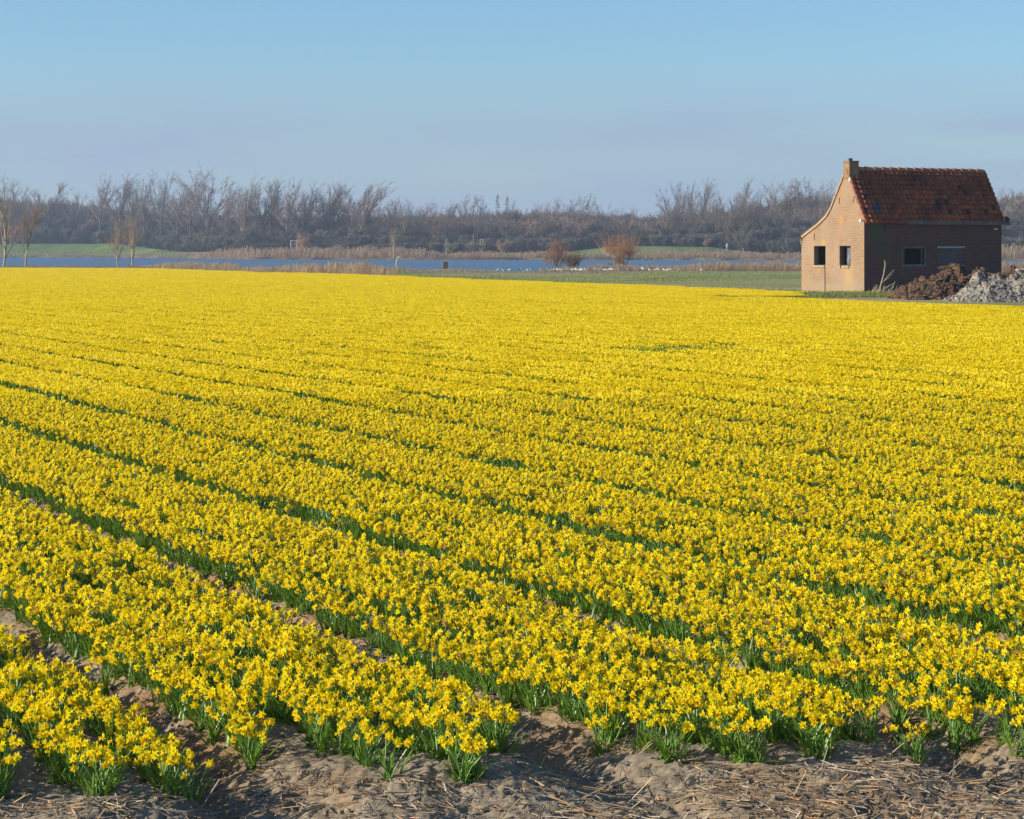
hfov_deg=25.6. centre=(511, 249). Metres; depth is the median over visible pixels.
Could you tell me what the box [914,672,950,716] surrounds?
daffodil plant
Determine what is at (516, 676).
daffodil plant
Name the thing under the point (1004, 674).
daffodil plant
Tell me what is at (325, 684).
daffodil plant
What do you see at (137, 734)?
daffodil plant
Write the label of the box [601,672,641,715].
daffodil plant
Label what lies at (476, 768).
daffodil plant
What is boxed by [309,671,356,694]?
daffodil plant
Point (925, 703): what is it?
daffodil plant
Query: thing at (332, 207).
bare tree
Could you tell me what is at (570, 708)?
daffodil plant
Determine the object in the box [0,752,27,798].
daffodil plant
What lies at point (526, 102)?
sky
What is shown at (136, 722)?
daffodil plant
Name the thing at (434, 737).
daffodil plant
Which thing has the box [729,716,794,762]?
daffodil plant
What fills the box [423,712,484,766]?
daffodil plant
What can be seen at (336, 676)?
daffodil plant
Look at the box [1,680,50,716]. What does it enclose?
daffodil plant
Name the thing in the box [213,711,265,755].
daffodil plant
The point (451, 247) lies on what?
shrub
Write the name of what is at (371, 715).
daffodil plant
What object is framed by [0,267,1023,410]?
daffodil field
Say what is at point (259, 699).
daffodil plant
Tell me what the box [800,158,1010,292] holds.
brick house
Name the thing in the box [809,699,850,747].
daffodil plant
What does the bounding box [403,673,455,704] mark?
daffodil plant
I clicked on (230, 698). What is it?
daffodil plant
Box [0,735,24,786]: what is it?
daffodil plant
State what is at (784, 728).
daffodil plant
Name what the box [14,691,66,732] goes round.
daffodil plant
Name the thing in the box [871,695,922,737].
daffodil plant
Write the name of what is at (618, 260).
bramble bush
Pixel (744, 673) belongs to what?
daffodil plant
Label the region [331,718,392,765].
daffodil plant
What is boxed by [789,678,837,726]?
daffodil plant
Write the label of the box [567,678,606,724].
daffodil plant
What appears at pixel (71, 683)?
daffodil plant
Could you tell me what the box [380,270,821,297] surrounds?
meadow grass
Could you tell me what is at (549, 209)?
bare tree
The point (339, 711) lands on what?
daffodil plant
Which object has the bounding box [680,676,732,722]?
daffodil plant
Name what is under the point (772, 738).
daffodil plant
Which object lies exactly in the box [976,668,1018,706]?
daffodil plant
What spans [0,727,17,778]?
daffodil plant
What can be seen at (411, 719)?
daffodil plant
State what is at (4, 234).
slender tree
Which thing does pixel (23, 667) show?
daffodil plant
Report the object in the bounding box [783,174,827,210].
bare tree
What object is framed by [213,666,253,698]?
daffodil plant
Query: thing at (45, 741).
daffodil plant
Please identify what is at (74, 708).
daffodil plant
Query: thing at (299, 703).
daffodil plant
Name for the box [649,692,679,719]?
daffodil plant
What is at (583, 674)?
daffodil plant
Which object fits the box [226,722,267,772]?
daffodil plant
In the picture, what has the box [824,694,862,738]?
daffodil plant
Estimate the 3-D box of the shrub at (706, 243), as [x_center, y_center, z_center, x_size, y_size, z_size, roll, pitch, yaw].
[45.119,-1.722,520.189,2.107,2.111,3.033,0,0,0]
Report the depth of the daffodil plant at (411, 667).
8.89 m
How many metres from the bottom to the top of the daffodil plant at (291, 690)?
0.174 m
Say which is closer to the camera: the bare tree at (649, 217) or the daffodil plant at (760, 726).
the daffodil plant at (760, 726)
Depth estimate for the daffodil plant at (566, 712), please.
8.72 m
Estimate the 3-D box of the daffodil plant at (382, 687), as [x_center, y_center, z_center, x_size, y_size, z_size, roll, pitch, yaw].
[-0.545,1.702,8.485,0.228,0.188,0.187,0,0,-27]
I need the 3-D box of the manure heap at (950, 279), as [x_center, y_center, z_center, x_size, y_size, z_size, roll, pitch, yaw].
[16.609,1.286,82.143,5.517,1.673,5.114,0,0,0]
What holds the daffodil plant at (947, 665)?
on the ground at (30, 784)
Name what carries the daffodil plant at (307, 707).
on the ground at (30, 784)
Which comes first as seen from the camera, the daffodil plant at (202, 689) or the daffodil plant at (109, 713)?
the daffodil plant at (109, 713)
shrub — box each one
[7,220,26,243]
[295,234,309,252]
[443,242,458,253]
[464,241,485,251]
[496,240,511,251]
[703,238,709,246]
[872,260,896,292]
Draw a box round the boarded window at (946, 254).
[937,246,964,266]
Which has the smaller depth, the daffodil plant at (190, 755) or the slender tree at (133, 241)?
the daffodil plant at (190, 755)
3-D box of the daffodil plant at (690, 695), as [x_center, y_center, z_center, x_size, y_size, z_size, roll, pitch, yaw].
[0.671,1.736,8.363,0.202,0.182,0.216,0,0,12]
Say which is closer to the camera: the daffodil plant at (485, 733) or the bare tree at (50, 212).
the daffodil plant at (485, 733)
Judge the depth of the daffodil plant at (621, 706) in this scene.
8.38 m
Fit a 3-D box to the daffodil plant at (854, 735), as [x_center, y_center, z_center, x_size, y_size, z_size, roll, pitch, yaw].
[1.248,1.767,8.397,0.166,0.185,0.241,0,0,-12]
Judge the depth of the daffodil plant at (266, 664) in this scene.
8.93 m
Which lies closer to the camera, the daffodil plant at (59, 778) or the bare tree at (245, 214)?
the daffodil plant at (59, 778)
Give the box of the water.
[0,257,1023,270]
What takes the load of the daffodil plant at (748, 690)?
on the ground at (30, 784)
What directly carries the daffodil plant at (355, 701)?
on the ground at (30, 784)
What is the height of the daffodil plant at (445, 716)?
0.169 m
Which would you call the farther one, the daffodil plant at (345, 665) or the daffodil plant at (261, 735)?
the daffodil plant at (345, 665)
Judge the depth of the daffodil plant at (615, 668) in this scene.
8.91 m
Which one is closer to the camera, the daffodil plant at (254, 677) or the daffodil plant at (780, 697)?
the daffodil plant at (780, 697)
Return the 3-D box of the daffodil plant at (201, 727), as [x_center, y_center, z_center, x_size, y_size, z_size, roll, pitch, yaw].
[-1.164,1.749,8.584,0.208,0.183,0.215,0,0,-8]
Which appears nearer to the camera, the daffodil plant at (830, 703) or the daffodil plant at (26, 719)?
the daffodil plant at (26, 719)
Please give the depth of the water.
396.02 m
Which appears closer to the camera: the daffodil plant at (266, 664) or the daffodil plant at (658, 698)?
the daffodil plant at (658, 698)
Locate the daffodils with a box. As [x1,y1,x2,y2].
[0,391,1023,794]
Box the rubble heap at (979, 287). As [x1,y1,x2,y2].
[943,267,1023,301]
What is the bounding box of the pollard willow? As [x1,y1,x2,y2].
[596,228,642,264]
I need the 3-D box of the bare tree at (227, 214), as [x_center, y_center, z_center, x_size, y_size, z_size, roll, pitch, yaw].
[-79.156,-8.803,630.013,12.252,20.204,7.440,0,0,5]
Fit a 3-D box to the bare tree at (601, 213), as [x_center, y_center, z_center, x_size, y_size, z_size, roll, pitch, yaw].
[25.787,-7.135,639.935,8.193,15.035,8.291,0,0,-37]
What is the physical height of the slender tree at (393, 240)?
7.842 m
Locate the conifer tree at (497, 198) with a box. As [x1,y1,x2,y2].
[495,193,500,217]
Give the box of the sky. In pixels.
[0,0,1023,218]
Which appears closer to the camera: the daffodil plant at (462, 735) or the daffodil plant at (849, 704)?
the daffodil plant at (462, 735)
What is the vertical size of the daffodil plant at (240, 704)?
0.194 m
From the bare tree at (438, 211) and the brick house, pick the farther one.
the bare tree at (438, 211)
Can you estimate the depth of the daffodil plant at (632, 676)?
8.86 m
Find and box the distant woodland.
[0,194,1023,253]
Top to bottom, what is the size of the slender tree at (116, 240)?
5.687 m
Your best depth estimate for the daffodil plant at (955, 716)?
8.47 m
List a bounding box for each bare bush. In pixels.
[542,233,569,268]
[562,248,586,267]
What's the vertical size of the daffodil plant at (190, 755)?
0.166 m
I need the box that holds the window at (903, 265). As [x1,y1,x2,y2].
[902,246,925,266]
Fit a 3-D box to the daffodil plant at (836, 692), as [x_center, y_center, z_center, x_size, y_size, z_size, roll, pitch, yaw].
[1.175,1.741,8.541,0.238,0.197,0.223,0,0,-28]
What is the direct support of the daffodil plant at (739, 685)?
on the ground at (30, 784)
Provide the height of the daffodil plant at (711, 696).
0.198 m
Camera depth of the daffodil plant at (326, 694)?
8.27 m
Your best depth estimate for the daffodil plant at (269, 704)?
8.56 m
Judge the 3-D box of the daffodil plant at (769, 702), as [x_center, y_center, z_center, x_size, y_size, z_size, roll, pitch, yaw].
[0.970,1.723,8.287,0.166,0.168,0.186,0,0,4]
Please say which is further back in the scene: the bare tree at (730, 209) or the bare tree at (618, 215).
the bare tree at (618, 215)
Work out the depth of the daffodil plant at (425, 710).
8.00 m
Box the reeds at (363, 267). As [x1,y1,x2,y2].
[139,259,1023,274]
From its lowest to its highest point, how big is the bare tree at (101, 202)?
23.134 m
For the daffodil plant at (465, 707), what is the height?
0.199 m
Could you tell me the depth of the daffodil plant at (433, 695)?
8.40 m
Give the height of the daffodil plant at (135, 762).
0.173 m
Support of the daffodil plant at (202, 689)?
on the ground at (30, 784)
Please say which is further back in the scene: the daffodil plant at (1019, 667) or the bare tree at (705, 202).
the bare tree at (705, 202)
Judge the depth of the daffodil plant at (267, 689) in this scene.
8.55 m
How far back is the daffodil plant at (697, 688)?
8.47 m
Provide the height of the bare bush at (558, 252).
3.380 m
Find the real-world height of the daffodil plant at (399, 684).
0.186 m
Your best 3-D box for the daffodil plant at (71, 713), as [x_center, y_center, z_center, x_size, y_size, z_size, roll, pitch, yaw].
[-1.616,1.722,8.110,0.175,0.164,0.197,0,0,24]
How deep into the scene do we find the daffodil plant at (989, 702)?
8.41 m
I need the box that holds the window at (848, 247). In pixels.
[838,246,850,267]
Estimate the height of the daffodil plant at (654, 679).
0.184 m
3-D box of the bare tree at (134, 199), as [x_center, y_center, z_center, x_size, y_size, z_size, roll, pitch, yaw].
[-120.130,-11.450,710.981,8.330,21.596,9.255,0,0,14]
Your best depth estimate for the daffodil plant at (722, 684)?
8.81 m
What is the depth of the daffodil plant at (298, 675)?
8.79 m
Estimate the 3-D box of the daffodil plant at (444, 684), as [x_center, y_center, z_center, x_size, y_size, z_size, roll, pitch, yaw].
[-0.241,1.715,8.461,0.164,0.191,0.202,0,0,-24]
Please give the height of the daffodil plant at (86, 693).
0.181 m
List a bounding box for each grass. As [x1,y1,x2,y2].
[1,265,145,267]
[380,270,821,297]
[718,290,895,297]
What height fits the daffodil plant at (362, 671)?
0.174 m
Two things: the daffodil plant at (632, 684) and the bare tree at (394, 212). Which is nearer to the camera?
the daffodil plant at (632, 684)
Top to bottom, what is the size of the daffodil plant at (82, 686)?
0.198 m
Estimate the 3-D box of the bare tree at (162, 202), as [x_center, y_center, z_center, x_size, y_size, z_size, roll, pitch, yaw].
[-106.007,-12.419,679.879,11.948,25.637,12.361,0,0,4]
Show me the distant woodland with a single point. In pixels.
(764, 231)
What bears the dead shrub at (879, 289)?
on the ground at (30, 784)
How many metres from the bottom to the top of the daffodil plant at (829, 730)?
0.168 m
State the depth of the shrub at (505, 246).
529.58 m
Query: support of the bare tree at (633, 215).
on the ground at (30, 784)
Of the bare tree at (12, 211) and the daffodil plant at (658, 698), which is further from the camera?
the bare tree at (12, 211)
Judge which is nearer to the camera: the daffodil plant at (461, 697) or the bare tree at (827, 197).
the daffodil plant at (461, 697)
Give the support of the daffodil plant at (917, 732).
on the ground at (30, 784)
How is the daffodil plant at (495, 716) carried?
on the ground at (30, 784)
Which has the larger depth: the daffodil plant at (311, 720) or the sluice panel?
the sluice panel
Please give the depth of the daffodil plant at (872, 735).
8.25 m
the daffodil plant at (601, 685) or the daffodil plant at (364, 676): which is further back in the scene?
the daffodil plant at (364, 676)
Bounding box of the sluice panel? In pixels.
[442,261,447,268]
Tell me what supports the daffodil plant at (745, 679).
on the ground at (30, 784)
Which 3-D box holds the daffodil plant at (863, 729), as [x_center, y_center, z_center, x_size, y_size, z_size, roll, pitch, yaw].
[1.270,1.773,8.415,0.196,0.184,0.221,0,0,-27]
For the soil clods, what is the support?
on the ground at (30, 784)
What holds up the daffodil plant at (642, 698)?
on the ground at (30, 784)
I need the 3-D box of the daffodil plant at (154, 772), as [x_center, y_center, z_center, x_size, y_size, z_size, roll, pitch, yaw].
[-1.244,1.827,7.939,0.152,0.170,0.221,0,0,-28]
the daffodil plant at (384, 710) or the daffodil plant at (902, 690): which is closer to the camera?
the daffodil plant at (384, 710)
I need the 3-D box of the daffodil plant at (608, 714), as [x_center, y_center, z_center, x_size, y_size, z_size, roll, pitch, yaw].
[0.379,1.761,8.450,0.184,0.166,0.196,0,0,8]
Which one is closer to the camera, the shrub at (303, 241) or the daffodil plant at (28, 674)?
the daffodil plant at (28, 674)
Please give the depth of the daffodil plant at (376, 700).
8.35 m
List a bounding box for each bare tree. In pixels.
[0,170,30,243]
[30,176,75,243]
[59,190,86,243]
[86,172,121,243]
[99,174,143,229]
[121,182,141,227]
[130,178,158,246]
[142,170,179,249]
[160,183,191,251]
[166,174,209,251]
[173,162,243,231]
[210,183,249,229]
[222,176,270,231]
[242,177,286,230]
[262,186,285,232]
[267,177,315,235]
[285,181,331,229]
[313,180,345,229]
[318,183,354,231]
[337,182,378,232]
[345,177,398,231]
[380,201,400,224]
[390,198,411,222]
[402,199,430,221]
[414,199,435,219]
[427,203,450,218]
[441,200,458,219]
[450,192,486,219]
[473,200,490,219]
[508,199,530,216]
[521,200,549,217]
[539,199,560,217]
[553,199,582,217]
[556,192,599,218]
[592,200,614,217]
[613,205,630,220]
[626,207,638,221]
[638,212,660,223]
[655,181,693,221]
[675,182,700,222]
[687,177,717,221]
[702,193,726,223]
[715,191,741,219]
[727,177,760,215]
[737,186,772,215]
[738,177,798,216]
[765,178,815,214]
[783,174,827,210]
[797,178,835,214]
[997,187,1012,206]
[1002,188,1022,205]
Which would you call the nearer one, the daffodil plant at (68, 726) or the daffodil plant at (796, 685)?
the daffodil plant at (68, 726)
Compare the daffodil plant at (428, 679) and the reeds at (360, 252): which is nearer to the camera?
the daffodil plant at (428, 679)
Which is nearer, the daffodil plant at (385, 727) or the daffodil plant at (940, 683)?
the daffodil plant at (385, 727)
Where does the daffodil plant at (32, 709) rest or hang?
on the ground at (30, 784)
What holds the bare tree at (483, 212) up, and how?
on the ground at (30, 784)
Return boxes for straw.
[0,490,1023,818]
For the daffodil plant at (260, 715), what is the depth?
8.23 m
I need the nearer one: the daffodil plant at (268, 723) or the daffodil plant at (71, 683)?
the daffodil plant at (268, 723)
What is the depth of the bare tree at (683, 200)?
604.91 m
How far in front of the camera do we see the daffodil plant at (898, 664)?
8.95 m
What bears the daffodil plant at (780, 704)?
on the ground at (30, 784)
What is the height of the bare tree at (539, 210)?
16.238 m
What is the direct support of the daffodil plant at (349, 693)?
on the ground at (30, 784)
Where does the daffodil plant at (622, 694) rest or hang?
on the ground at (30, 784)
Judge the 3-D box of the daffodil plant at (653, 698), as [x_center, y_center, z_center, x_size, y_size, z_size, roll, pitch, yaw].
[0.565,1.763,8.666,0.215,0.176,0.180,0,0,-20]
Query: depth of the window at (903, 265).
93.14 m
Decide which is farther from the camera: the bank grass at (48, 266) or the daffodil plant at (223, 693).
the bank grass at (48, 266)
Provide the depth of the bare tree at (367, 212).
588.96 m
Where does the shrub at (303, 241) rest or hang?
on the ground at (30, 784)
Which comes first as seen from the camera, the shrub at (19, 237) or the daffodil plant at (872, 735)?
the daffodil plant at (872, 735)
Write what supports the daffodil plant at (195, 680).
on the ground at (30, 784)
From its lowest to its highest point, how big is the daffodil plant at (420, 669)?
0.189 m
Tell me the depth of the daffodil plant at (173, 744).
7.83 m
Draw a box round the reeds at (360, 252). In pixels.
[0,243,1023,259]
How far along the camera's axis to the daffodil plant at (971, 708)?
8.52 m
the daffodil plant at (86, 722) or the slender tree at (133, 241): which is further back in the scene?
the slender tree at (133, 241)
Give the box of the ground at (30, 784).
[0,244,1023,818]
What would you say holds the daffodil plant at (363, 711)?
on the ground at (30, 784)
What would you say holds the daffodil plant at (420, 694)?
on the ground at (30, 784)
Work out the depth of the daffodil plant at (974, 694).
8.88 m
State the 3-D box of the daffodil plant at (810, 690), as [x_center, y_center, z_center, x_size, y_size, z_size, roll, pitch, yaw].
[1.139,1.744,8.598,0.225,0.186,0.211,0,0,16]
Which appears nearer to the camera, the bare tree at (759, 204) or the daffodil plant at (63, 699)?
the daffodil plant at (63, 699)
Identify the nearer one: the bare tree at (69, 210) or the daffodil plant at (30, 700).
the daffodil plant at (30, 700)
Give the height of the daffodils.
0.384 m
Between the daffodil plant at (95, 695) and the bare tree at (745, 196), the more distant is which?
the bare tree at (745, 196)
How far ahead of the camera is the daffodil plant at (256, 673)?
8.65 m
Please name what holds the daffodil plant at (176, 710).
on the ground at (30, 784)
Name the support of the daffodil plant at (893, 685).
on the ground at (30, 784)
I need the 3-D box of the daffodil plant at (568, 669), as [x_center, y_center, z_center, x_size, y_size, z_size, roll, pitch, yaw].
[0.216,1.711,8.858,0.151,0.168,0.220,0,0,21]
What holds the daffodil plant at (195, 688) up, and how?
on the ground at (30, 784)
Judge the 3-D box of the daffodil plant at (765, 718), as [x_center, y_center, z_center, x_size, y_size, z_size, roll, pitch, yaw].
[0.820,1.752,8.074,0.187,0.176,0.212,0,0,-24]
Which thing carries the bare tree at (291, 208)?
on the ground at (30, 784)
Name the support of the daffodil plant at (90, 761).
on the ground at (30, 784)
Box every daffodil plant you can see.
[0,661,26,715]
[0,668,32,696]
[0,668,38,709]
[0,686,22,727]
[0,687,19,735]
[0,688,25,730]
[0,697,33,728]
[0,718,16,757]
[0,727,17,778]
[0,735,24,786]
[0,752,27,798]
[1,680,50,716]
[6,677,54,719]
[10,701,66,748]
[11,711,49,764]
[12,686,57,728]
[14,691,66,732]
[15,695,51,730]
[15,700,59,750]
[16,663,39,691]
[20,693,67,730]
[20,701,60,731]
[25,707,63,749]
[25,707,74,750]
[26,664,69,697]
[26,725,74,780]
[29,707,84,754]
[29,717,84,760]
[31,725,93,769]
[33,710,85,741]
[33,745,85,785]
[39,735,91,781]
[41,722,81,765]
[43,670,84,709]
[47,678,83,707]
[47,734,90,793]
[49,738,99,783]
[56,680,104,702]
[57,686,103,723]
[61,694,104,725]
[63,671,92,709]
[64,743,101,784]
[65,733,129,783]
[67,696,115,732]
[69,748,124,799]
[69,749,130,796]
[71,687,126,733]
[75,700,107,727]
[78,701,108,737]
[78,747,128,792]
[80,701,116,749]
[80,739,134,781]
[83,699,120,742]
[87,707,131,744]
[88,700,140,743]
[91,695,130,735]
[98,707,149,750]
[105,712,148,757]
[105,716,150,747]
[113,727,164,765]
[115,732,153,781]
[116,721,157,773]
[122,721,158,752]
[128,734,183,767]
[130,740,191,799]
[133,741,193,783]
[133,746,165,788]
[138,747,183,788]
[142,747,199,795]
[145,745,180,780]
[146,726,183,775]
[149,664,199,713]
[154,684,193,719]
[156,668,209,720]
[159,756,213,804]
[165,679,201,722]
[167,672,197,713]
[179,687,219,733]
[184,676,230,726]
[188,701,245,746]
[194,683,238,719]
[194,686,234,731]
[195,685,252,727]
[197,675,253,720]
[198,686,235,723]
[198,686,257,731]
[205,692,259,746]
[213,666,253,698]
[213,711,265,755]
[215,720,284,765]
[219,700,269,749]
[225,715,288,758]
[226,662,263,703]
[226,690,268,734]
[226,710,265,754]
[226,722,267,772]
[238,654,273,699]
[241,667,278,717]
[242,670,280,706]
[244,668,290,696]
[245,671,280,715]
[251,675,282,711]
[251,681,298,719]
[253,667,293,718]
[260,677,304,724]
[260,685,307,723]
[263,666,311,708]
[278,685,324,732]
[279,682,324,725]
[280,705,331,747]
[282,690,336,740]
[286,687,332,723]
[289,703,330,754]
[290,694,337,734]
[291,700,334,735]
[295,701,338,731]
[296,661,350,689]
[302,666,343,690]
[304,692,361,743]
[308,698,359,755]
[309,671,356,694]
[309,701,356,746]
[309,703,371,756]
[315,676,353,717]
[318,667,367,691]
[319,668,368,696]
[320,681,367,718]
[322,673,362,704]
[324,680,362,719]
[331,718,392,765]
[333,672,364,701]
[335,718,392,767]
[338,675,378,717]
[347,677,393,724]
[349,683,382,720]
[357,701,389,749]
[362,729,414,781]
[370,694,413,738]
[371,680,415,719]
[372,681,401,734]
[376,693,424,734]
[378,703,419,751]
[380,666,429,704]
[381,701,428,745]
[385,705,440,751]
[389,666,425,699]
[393,674,426,702]
[394,666,429,698]
[394,713,429,756]
[396,673,439,708]
[397,710,446,752]
[400,673,439,715]
[400,714,449,754]
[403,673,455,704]
[403,682,445,708]
[404,704,449,752]
[414,678,466,724]
[414,705,454,757]
[415,710,470,759]
[417,689,452,735]
[423,687,468,706]
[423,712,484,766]
[427,679,469,713]
[430,735,498,783]
[436,677,474,719]
[437,732,498,782]
[442,690,482,741]
[445,727,489,777]
[448,698,491,736]
[448,735,510,782]
[450,694,499,723]
[460,699,511,739]
[462,705,513,741]
[463,705,534,752]
[474,707,511,751]
[478,704,513,749]
[481,700,529,753]
[513,664,550,714]
[513,673,558,709]
[517,660,549,705]
[526,668,562,710]
[534,667,587,716]
[545,663,581,704]
[546,676,598,723]
[550,679,586,721]
[555,666,599,706]
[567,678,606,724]
[567,684,621,729]
[574,690,628,741]
[577,682,605,720]
[583,695,637,746]
[584,713,622,756]
[586,693,630,732]
[588,699,635,739]
[592,681,632,725]
[596,665,634,691]
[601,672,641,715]
[602,673,635,700]
[604,705,656,750]
[612,676,649,704]
[613,676,665,722]
[614,666,638,703]
[616,674,657,719]
[629,681,662,718]
[632,700,672,752]
[638,685,678,728]
[640,686,685,720]
[643,712,693,757]
[644,687,696,731]
[648,712,702,763]
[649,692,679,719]
[655,689,700,731]
[661,688,708,742]
[664,671,700,708]
[665,681,708,723]
[665,692,716,742]
[667,694,710,737]
[672,685,706,730]
[674,674,709,698]
[676,692,715,743]
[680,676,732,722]
[694,689,746,744]
[695,705,736,751]
[696,680,735,705]
[703,681,754,724]
[704,697,756,747]
[707,707,749,758]
[708,698,749,740]
[713,685,751,700]
[716,719,775,763]
[722,676,776,719]
[722,715,769,760]
[728,675,768,724]
[728,681,769,724]
[729,667,761,703]
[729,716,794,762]
[742,676,771,713]
[743,675,779,709]
[744,671,783,708]
[744,682,793,720]
[747,682,803,728]
[750,687,800,717]
[753,693,791,739]
[754,698,801,743]
[761,673,812,686]
[761,696,810,742]
[766,673,797,706]
[771,668,811,710]
[771,679,819,722]
[771,688,813,743]
[776,704,830,751]
[784,697,835,740]
[788,709,846,757]
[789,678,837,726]
[797,716,847,760]
[801,678,830,725]
[803,679,846,729]
[809,689,864,733]
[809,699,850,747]
[823,695,864,740]
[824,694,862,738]
[831,698,867,741]
[838,703,880,741]
[840,695,880,743]
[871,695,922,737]
[874,680,931,725]
[878,720,934,763]
[880,675,917,719]
[882,721,930,757]
[887,657,927,703]
[903,692,946,740]
[909,667,951,714]
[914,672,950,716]
[918,683,970,731]
[922,674,961,722]
[926,694,990,742]
[930,695,981,740]
[933,703,980,753]
[938,658,975,701]
[951,666,996,703]
[952,696,998,746]
[954,658,1008,704]
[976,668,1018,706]
[982,663,1023,710]
[983,702,1023,745]
[985,693,1023,738]
[993,671,1023,709]
[997,675,1021,715]
[1002,714,1023,756]
[1007,678,1023,706]
[1010,674,1023,718]
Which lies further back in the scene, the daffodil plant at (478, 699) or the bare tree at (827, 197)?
the bare tree at (827, 197)
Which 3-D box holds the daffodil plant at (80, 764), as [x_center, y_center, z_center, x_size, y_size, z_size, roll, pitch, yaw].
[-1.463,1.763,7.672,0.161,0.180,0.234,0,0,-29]
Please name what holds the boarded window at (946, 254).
in the brick house
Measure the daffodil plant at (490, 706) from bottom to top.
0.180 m
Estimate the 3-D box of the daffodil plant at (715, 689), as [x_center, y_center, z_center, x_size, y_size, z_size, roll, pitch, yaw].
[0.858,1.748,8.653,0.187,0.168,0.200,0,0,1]
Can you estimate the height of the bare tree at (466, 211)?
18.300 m
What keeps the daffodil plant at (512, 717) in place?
on the ground at (30, 784)
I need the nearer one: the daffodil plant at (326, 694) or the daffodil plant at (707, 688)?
the daffodil plant at (326, 694)
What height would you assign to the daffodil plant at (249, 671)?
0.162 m
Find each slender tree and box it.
[0,190,28,266]
[20,196,46,265]
[101,214,129,267]
[122,211,144,265]
[387,225,401,257]
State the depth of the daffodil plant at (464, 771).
7.66 m
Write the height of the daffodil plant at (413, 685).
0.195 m
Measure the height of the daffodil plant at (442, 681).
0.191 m
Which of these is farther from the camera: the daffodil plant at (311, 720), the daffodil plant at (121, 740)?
the daffodil plant at (311, 720)
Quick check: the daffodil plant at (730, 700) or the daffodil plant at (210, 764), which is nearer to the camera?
the daffodil plant at (210, 764)
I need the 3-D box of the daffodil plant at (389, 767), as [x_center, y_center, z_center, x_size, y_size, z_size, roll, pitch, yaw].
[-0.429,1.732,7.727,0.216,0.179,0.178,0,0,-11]
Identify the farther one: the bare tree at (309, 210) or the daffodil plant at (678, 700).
the bare tree at (309, 210)
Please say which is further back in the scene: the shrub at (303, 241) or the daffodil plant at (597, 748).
the shrub at (303, 241)
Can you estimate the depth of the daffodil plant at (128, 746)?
7.58 m
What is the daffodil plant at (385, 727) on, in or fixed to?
on the ground at (30, 784)
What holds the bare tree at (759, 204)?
on the ground at (30, 784)
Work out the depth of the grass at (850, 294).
85.29 m
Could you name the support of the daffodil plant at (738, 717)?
on the ground at (30, 784)
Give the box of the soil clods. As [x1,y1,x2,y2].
[5,586,1023,818]
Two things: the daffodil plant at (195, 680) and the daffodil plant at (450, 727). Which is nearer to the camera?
the daffodil plant at (450, 727)
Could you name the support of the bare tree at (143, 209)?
on the ground at (30, 784)
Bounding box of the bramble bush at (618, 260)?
[607,251,625,267]
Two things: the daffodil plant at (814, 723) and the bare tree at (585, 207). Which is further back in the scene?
the bare tree at (585, 207)
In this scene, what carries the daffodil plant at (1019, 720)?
on the ground at (30, 784)
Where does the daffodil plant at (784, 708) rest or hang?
on the ground at (30, 784)
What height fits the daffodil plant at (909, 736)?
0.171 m
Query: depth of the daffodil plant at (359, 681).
8.53 m
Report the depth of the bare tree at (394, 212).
619.38 m
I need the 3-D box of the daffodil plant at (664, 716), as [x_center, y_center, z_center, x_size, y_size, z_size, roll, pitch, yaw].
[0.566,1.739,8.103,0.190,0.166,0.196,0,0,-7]
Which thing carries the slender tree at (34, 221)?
on the ground at (30, 784)
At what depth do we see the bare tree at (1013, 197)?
590.17 m
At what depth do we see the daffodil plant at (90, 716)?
8.28 m
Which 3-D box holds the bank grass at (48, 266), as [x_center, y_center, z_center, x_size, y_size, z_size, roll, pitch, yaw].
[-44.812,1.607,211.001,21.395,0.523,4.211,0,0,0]
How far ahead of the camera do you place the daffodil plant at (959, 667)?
8.84 m
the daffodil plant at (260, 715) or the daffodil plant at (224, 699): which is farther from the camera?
the daffodil plant at (224, 699)
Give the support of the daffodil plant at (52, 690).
on the ground at (30, 784)
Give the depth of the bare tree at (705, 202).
600.32 m
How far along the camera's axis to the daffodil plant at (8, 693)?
8.44 m
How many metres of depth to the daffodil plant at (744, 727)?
7.97 m
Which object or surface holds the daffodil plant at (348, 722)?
on the ground at (30, 784)
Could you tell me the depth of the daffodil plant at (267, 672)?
8.62 m
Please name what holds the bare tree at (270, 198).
on the ground at (30, 784)
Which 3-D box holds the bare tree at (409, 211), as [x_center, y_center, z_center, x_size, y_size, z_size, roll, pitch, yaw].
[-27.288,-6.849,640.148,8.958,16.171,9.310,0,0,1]
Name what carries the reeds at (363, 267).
on the ground at (30, 784)
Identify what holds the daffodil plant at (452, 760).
on the ground at (30, 784)
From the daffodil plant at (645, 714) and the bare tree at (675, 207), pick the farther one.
the bare tree at (675, 207)
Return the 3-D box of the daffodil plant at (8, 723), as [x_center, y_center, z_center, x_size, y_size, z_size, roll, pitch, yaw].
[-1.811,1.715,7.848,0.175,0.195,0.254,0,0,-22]
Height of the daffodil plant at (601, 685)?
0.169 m
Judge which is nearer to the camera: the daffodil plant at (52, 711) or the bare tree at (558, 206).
the daffodil plant at (52, 711)
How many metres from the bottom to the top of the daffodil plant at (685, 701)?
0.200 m
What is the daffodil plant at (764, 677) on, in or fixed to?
on the ground at (30, 784)
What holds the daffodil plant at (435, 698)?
on the ground at (30, 784)
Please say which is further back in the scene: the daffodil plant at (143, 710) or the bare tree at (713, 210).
the bare tree at (713, 210)
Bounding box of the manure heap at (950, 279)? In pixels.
[887,262,1018,299]
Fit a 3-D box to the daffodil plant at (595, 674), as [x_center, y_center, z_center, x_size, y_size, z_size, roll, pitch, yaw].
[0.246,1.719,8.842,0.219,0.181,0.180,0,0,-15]
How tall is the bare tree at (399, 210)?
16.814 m

